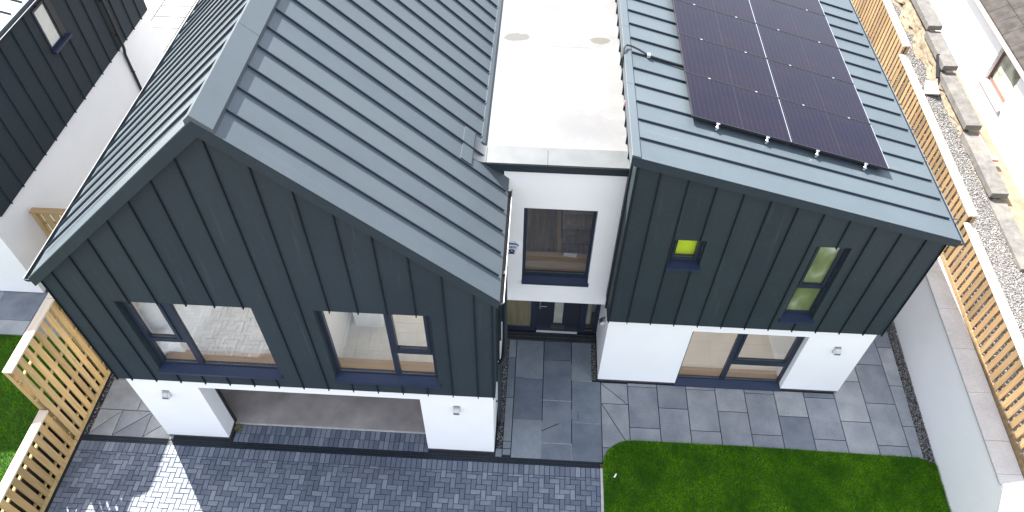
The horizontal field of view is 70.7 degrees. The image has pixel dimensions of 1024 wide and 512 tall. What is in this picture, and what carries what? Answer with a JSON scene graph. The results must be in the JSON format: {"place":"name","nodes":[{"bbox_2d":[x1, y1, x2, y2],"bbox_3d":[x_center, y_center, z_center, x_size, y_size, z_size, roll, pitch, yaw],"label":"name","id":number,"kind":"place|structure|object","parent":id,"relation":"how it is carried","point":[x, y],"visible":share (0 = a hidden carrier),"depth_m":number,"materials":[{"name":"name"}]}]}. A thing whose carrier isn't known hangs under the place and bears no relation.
{"place":"outdoors","nodes":[
{"label":"outdoors","id":0,"kind":"place"},
{"bbox_2d":[0,291,68,337],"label":"neighbour path","id":1,"kind":"structure","parent":0,"point":[18,311],"depth_m":15.13,"materials":[{"name":"grey concrete"}]},
{"bbox_2d":[0,333,81,508],"bbox_3d":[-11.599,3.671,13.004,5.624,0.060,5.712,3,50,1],"label":"grass","id":2,"kind":"structure","parent":0,"point":[11,394],"depth_m":13.81,"materials":[{"name":"green plant"}]},
{"bbox_2d":[0,352,102,511],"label":"raised ground","id":3,"kind":"structure","parent":0,"point":[35,475],"depth_m":13.75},
{"bbox_2d":[0,0,163,292],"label":"neighbour house","id":4,"kind":"structure","parent":0,"point":[75,75],"depth_m":15.45,"materials":[{"name":"white paint"}]},
{"bbox_2d":[31,0,71,53],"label":"window","id":5,"kind":"structure","parent":4,"relation":"in","point":[45,15],"depth_m":15.17,"materials":[{"name":"glass"}]},
{"bbox_2d":[144,0,197,52],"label":"terrace","id":6,"kind":"structure","parent":0,"point":[167,18],"depth_m":22.45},
{"bbox_2d":[90,337,502,434],"bbox_3d":[-4.406,2.402,15.520,8.300,0.029,3.620,3,50,1],"label":"paving bed","id":7,"kind":"object","parent":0,"point":[106,385],"visible":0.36,"depth_m":14.99,"materials":[{"name":"grey concrete"}]},
{"bbox_2d":[46,293,108,369],"bbox_3d":[-8.518,0.837,15.044,0.175,2.640,2.090,3,50,1],"label":"fence panel","id":8,"kind":"object","parent":7,"relation":"on","point":[74,327],"visible":0.15,"depth_m":14.26,"materials":[{"name":"wood"}]},
{"bbox_2d":[85,374,114,433],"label":"gravel","id":9,"kind":"structure","parent":7,"relation":"on","point":[109,384],"depth_m":14.86,"materials":[{"name":"grey gravel"}]},
{"bbox_2d":[44,416,600,511],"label":"driveway","id":10,"kind":"structure","parent":0,"point":[551,502],"depth_m":13.86,"materials":[{"name":"grey brick"}]},
{"bbox_2d":[234,423,242,431],"bbox_3d":[-5.496,3.455,14.525,0.178,0.084,0.183,3,50,1],"label":"weed","id":11,"kind":"object","parent":10,"relation":"on","point":[239,426],"visible":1,"depth_m":14.52,"materials":[{"name":"green plant"}]},
{"bbox_2d":[82,434,599,467],"bbox_3d":[-3.413,3.864,14.270,10.285,0.052,0.113,3,50,1],"label":"drainage channel","id":12,"kind":"object","parent":10,"relation":"on","point":[296,450],"visible":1,"depth_m":14.26,"materials":[{"name":"black metal"}]},
{"bbox_2d":[39,322,935,509],"bbox_3d":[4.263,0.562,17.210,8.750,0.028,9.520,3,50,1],"label":"paving bed","id":13,"kind":"object","parent":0,"point":[594,380],"visible":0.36,"depth_m":15.23,"materials":[{"name":"grey concrete"}]},
{"bbox_2d":[0,410,77,511],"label":"fence panel","id":14,"kind":"object","parent":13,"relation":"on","point":[21,456],"visible":1,"depth_m":13.17,"materials":[{"name":"brown wood"}]},
{"bbox_2d":[2,298,110,440],"bbox_3d":[-8.615,2.240,13.850,0.175,2.640,1.580,3,50,1],"label":"fence panel","id":15,"kind":"object","parent":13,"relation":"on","point":[16,376],"visible":0.99,"depth_m":13.60,"materials":[{"name":"brown wood"}]},
{"bbox_2d":[23,0,965,452],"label":"detached house","id":16,"kind":"structure","parent":13,"relation":"on","point":[321,214],"depth_m":11.56,"materials":[{"name":"metal"}]},
{"bbox_2d":[162,390,171,398],"bbox_3d":[-6.243,2.518,13.034,0.116,0.205,0.114,3,50,1],"label":"wall light","id":17,"kind":"object","parent":16,"relation":"attached to","point":[166,394],"visible":1,"depth_m":12.99,"materials":[{"name":"metal"}]},
{"bbox_2d":[120,301,282,379],"bbox_3d":[-4.926,1.253,11.698,2.150,1.998,0.435,3,50,1],"label":"window","id":18,"kind":"structure","parent":16,"relation":"in","point":[194,361],"depth_m":12.31,"materials":[{"name":"paint"}]},
{"bbox_2d":[317,311,440,387],"bbox_3d":[-2.090,1.384,11.621,1.870,2.008,0.435,3,50,1],"label":"window","id":19,"kind":"structure","parent":16,"relation":"in","point":[395,372],"depth_m":12.23,"materials":[{"name":"paint"}]},
{"bbox_2d":[453,406,459,414],"bbox_3d":[-0.991,2.774,12.906,0.116,0.205,0.114,3,50,1],"label":"wall light","id":20,"kind":"object","parent":16,"relation":"attached to","point":[456,410],"visible":1,"depth_m":12.86,"materials":[{"name":"metal"}]},
{"bbox_2d":[508,241,518,253],"bbox_3d":[-0.045,-0.155,13.033,0.355,0.305,0.049,3,50,1],"label":"alarm box","id":21,"kind":"object","parent":16,"relation":"attached to","point":[513,247],"visible":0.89,"depth_m":13.00,"materials":[{"name":"white plastic"}]},
{"bbox_2d":[507,300,600,333],"bbox_3d":[0.868,1.040,15.375,2.050,1.980,0.141,3,50,1],"label":"entrance door","id":22,"kind":"structure","parent":16,"relation":"in","point":[551,317],"depth_m":15.72,"materials":[{"name":"paint"}]},
{"bbox_2d":[521,208,596,286],"bbox_3d":[0.834,-0.182,13.081,1.275,2.038,0.235,3,50,1],"label":"window","id":23,"kind":"structure","parent":16,"relation":"in","point":[529,276],"depth_m":13.76,"materials":[{"name":"paint"}]},
{"bbox_2d":[585,304,592,324],"bbox_3d":[1.703,1.066,15.785,0.159,1.321,0.149,3,50,1],"label":"window pane","id":24,"kind":"object","parent":16,"relation":"on","point":[589,313],"visible":0.37,"depth_m":15.95,"materials":[{"name":"glass"}]},
{"bbox_2d":[599,316,605,326],"bbox_3d":[1.794,1.298,14.351,0.114,0.205,0.116,3,50,1],"label":"wall light","id":25,"kind":"object","parent":16,"relation":"attached to","point":[602,320],"visible":1,"depth_m":14.31,"materials":[{"name":"metal"}]},
{"bbox_2d":[621,44,682,67],"bbox_3d":[2.330,-3.351,12.067,1.105,0.351,0.341,-6,50,-6],"label":"roof cable","id":26,"kind":"object","parent":16,"relation":"attached to","point":[649,55],"visible":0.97,"depth_m":12.04,"materials":[{"name":"black plastic"}]},
{"bbox_2d":[666,240,704,271],"bbox_3d":[2.913,-0.068,12.095,0.570,0.718,0.245,3,50,1],"label":"window","id":27,"kind":"structure","parent":16,"relation":"in","point":[677,262],"depth_m":12.27,"materials":[{"name":"paint"}]},
{"bbox_2d":[680,0,755,22],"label":"solar panel","id":28,"kind":"object","parent":16,"relation":"attached to","point":[741,9],"visible":0.9,"depth_m":13.76,"materials":[{"name":"glass"}]},
{"bbox_2d":[672,0,766,58],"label":"solar panel","id":29,"kind":"object","parent":16,"relation":"attached to","point":[712,26],"visible":0.97,"depth_m":13.16,"materials":[{"name":"glass"}]},
{"bbox_2d":[678,33,778,97],"bbox_3d":[3.708,-3.285,12.455,1.674,0.491,1.153,3,50,1],"label":"solar panel","id":30,"kind":"object","parent":16,"relation":"attached to","point":[723,64],"visible":0.97,"depth_m":12.41,"materials":[{"name":"glass"}]},
{"bbox_2d":[684,72,791,143],"bbox_3d":[3.645,-2.379,11.684,1.674,0.491,1.241,3,50,1],"label":"solar panel","id":31,"kind":"object","parent":16,"relation":"attached to","point":[716,103],"visible":1,"depth_m":11.65,"materials":[{"name":"glass"}]},
{"bbox_2d":[674,331,804,391],"bbox_3d":[4.563,2.080,14.585,2.230,2.008,0.235,3,50,1],"label":"window","id":32,"kind":"structure","parent":16,"relation":"in","point":[721,381],"depth_m":15.22,"materials":[{"name":"paint"}]},
{"bbox_2d":[749,0,838,47],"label":"solar panel","id":33,"kind":"object","parent":16,"relation":"attached to","point":[793,20],"visible":0.96,"depth_m":14.20,"materials":[{"name":"glass"}]},
{"bbox_2d":[775,0,824,15],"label":"solar panel","id":34,"kind":"object","parent":16,"relation":"attached to","point":[814,6],"visible":0.83,"depth_m":14.80,"materials":[{"name":"glass"}]},
{"bbox_2d":[757,24,853,83],"bbox_3d":[5.460,-3.778,13.504,1.711,0.501,1.153,3,50,1],"label":"solar panel","id":35,"kind":"object","parent":16,"relation":"attached to","point":[802,53],"visible":0.96,"depth_m":13.47,"materials":[{"name":"glass"}]},
{"bbox_2d":[779,247,846,323],"bbox_3d":[5.230,0.482,12.553,0.615,2.058,0.245,3,50,1],"label":"window","id":36,"kind":"structure","parent":16,"relation":"in","point":[824,261],"depth_m":12.64,"materials":[{"name":"glass"}]},
{"bbox_2d":[767,59,869,123],"bbox_3d":[5.399,-2.906,12.762,1.711,0.501,1.153,3,50,1],"label":"solar panel","id":37,"kind":"object","parent":16,"relation":"attached to","point":[832,95],"visible":0.97,"depth_m":12.72,"materials":[{"name":"glass"}]},
{"bbox_2d":[779,99,888,170],"bbox_3d":[5.336,-2.001,11.991,1.711,0.501,1.241,3,50,1],"label":"solar panel","id":38,"kind":"object","parent":16,"relation":"attached to","point":[816,131],"visible":1,"depth_m":11.96,"materials":[{"name":"glass"}]},
{"bbox_2d":[832,347,840,355],"bbox_3d":[6.290,1.856,13.968,0.116,0.205,0.114,3,50,1],"label":"wall light","id":39,"kind":"object","parent":16,"relation":"attached to","point":[836,351],"visible":1,"depth_m":13.93,"materials":[{"name":"metal"}]},
{"bbox_2d":[496,339,509,447],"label":"gravel","id":40,"kind":"structure","parent":13,"relation":"on","point":[503,390],"depth_m":15.15,"materials":[{"name":"grey gravel"}]},
{"bbox_2d":[507,331,595,343],"bbox_3d":[0.859,1.820,16.069,1.990,0.052,0.200,3,50,1],"label":"drainage channel","id":41,"kind":"object","parent":13,"relation":"on","point":[550,337],"visible":0.97,"depth_m":16.06,"materials":[{"name":"metal"}]},
{"bbox_2d":[591,343,596,379],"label":"gravel","id":42,"kind":"structure","parent":13,"relation":"on","point":[593,360],"depth_m":15.67,"materials":[{"name":"grey gravel"}]},
{"bbox_2d":[600,468,603,511],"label":"kerb","id":43,"kind":"structure","parent":13,"relation":"on","point":[601,489],"depth_m":13.80,"materials":[{"name":"concrete"}]},
{"bbox_2d":[887,321,935,462],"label":"gravel","id":44,"kind":"structure","parent":13,"relation":"on","point":[911,394],"depth_m":15.20,"materials":[{"name":"grey gravel"}]},
{"bbox_2d":[892,0,1023,271],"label":"stone wall","id":45,"kind":"structure","parent":13,"relation":"on","point":[919,19],"depth_m":18.19,"materials":[{"name":"grey stone"}]},
{"bbox_2d":[936,54,939,78],"bbox_3d":[11.186,-4.989,18.976,0.071,0.329,0.678,9,50,7],"label":"pipe","id":46,"kind":"object","parent":45,"relation":"on","point":[937,66],"visible":1,"depth_m":18.95,"materials":[{"name":"black plastic"}]},
{"bbox_2d":[978,133,998,161],"bbox_3d":[11.451,-2.618,17.384,0.176,0.130,0.909,1,50,0],"label":"plastic pipe","id":47,"kind":"object","parent":45,"relation":"on","point":[995,159],"visible":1,"depth_m":17.22,"materials":[{"name":"white plastic"}]},
{"bbox_2d":[893,256,1023,511],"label":"boundary wall","id":48,"kind":"structure","parent":13,"relation":"on","point":[979,470],"depth_m":13.82,"materials":[{"name":"paint"}]},
{"bbox_2d":[852,0,910,78],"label":"fence panel","id":49,"kind":"object","parent":48,"relation":"on","point":[892,17],"visible":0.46,"depth_m":19.14,"materials":[{"name":"brown wood"}]},
{"bbox_2d":[889,54,977,255],"bbox_3d":[9.518,-2.503,16.779,0.175,1.320,5.613,5,50,3],"label":"fence panel","id":50,"kind":"object","parent":48,"relation":"on","point":[971,215],"visible":0.52,"depth_m":16.27,"materials":[{"name":"brown wood"}]},
{"bbox_2d":[941,222,1023,476],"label":"fence panel","id":51,"kind":"object","parent":48,"relation":"on","point":[968,231],"visible":0.98,"depth_m":13.53,"materials":[{"name":"brown wood"}]},
{"bbox_2d":[89,331,923,459],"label":"patio","id":52,"kind":"structure","parent":0,"point":[878,381],"depth_m":14.83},
{"bbox_2d":[495,339,601,462],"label":"front path","id":53,"kind":"structure","parent":0,"point":[554,383],"depth_m":14.97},
{"bbox_2d":[514,364,594,460],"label":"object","id":54,"kind":"structure","parent":0,"point":[571,414],"depth_m":14.74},
{"bbox_2d":[563,253,576,257],"bbox_3d":[1.136,-0.025,14.110,0.260,0.004,0.102,8,50,6],"label":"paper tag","id":55,"kind":"object","parent":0,"point":[570,254],"visible":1,"depth_m":14.11,"materials":[{"name":"white paper"}]},
{"bbox_2d":[603,440,949,511],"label":"lawn","id":56,"kind":"structure","parent":0,"point":[615,492],"depth_m":13.94,"materials":[{"name":"green plant"}]},
{"bbox_2d":[851,0,1023,477],"bbox_3d":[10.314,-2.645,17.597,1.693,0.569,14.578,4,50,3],"label":"gravel","id":57,"kind":"structure","parent":0,"point":[935,112],"depth_m":16.23,"materials":[{"name":"grey gravel"}]},
{"bbox_2d":[924,80,939,94],"bbox_3d":[10.953,-4.380,18.829,0.342,0.200,0.519,17,52,13],"label":"broken slab","id":58,"kind":"object","parent":57,"relation":"on","point":[931,88],"depth_m":18.79,"materials":[{"name":"concrete"}]},
{"bbox_2d":[930,30,1023,236],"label":"yard","id":59,"kind":"structure","parent":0,"point":[1014,199],"depth_m":17.01,"materials":[{"name":"white concrete"}]},
{"bbox_2d":[930,0,1023,198],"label":"white house","id":60,"kind":"structure","parent":59,"relation":"on","point":[984,39],"depth_m":18.02,"materials":[{"name":"paint"}]},
{"bbox_2d":[977,51,1020,112],"bbox_3d":[12.074,-4.433,17.755,0.238,1.130,1.477,4,50,3],"label":"window","id":61,"kind":"structure","parent":60,"relation":"in","point":[1004,76],"depth_m":17.88,"materials":[{"name":"glass"}]},
{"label":"raised ground","id":62,"kind":"structure","parent":0,"visible":0},
{"bbox_2d":[29,207,65,237],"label":"timber gate","id":63,"kind":"structure","parent":62,"relation":"on","point":[36,212],"depth_m":14.91,"materials":[{"name":"brown wood"}]}
]}

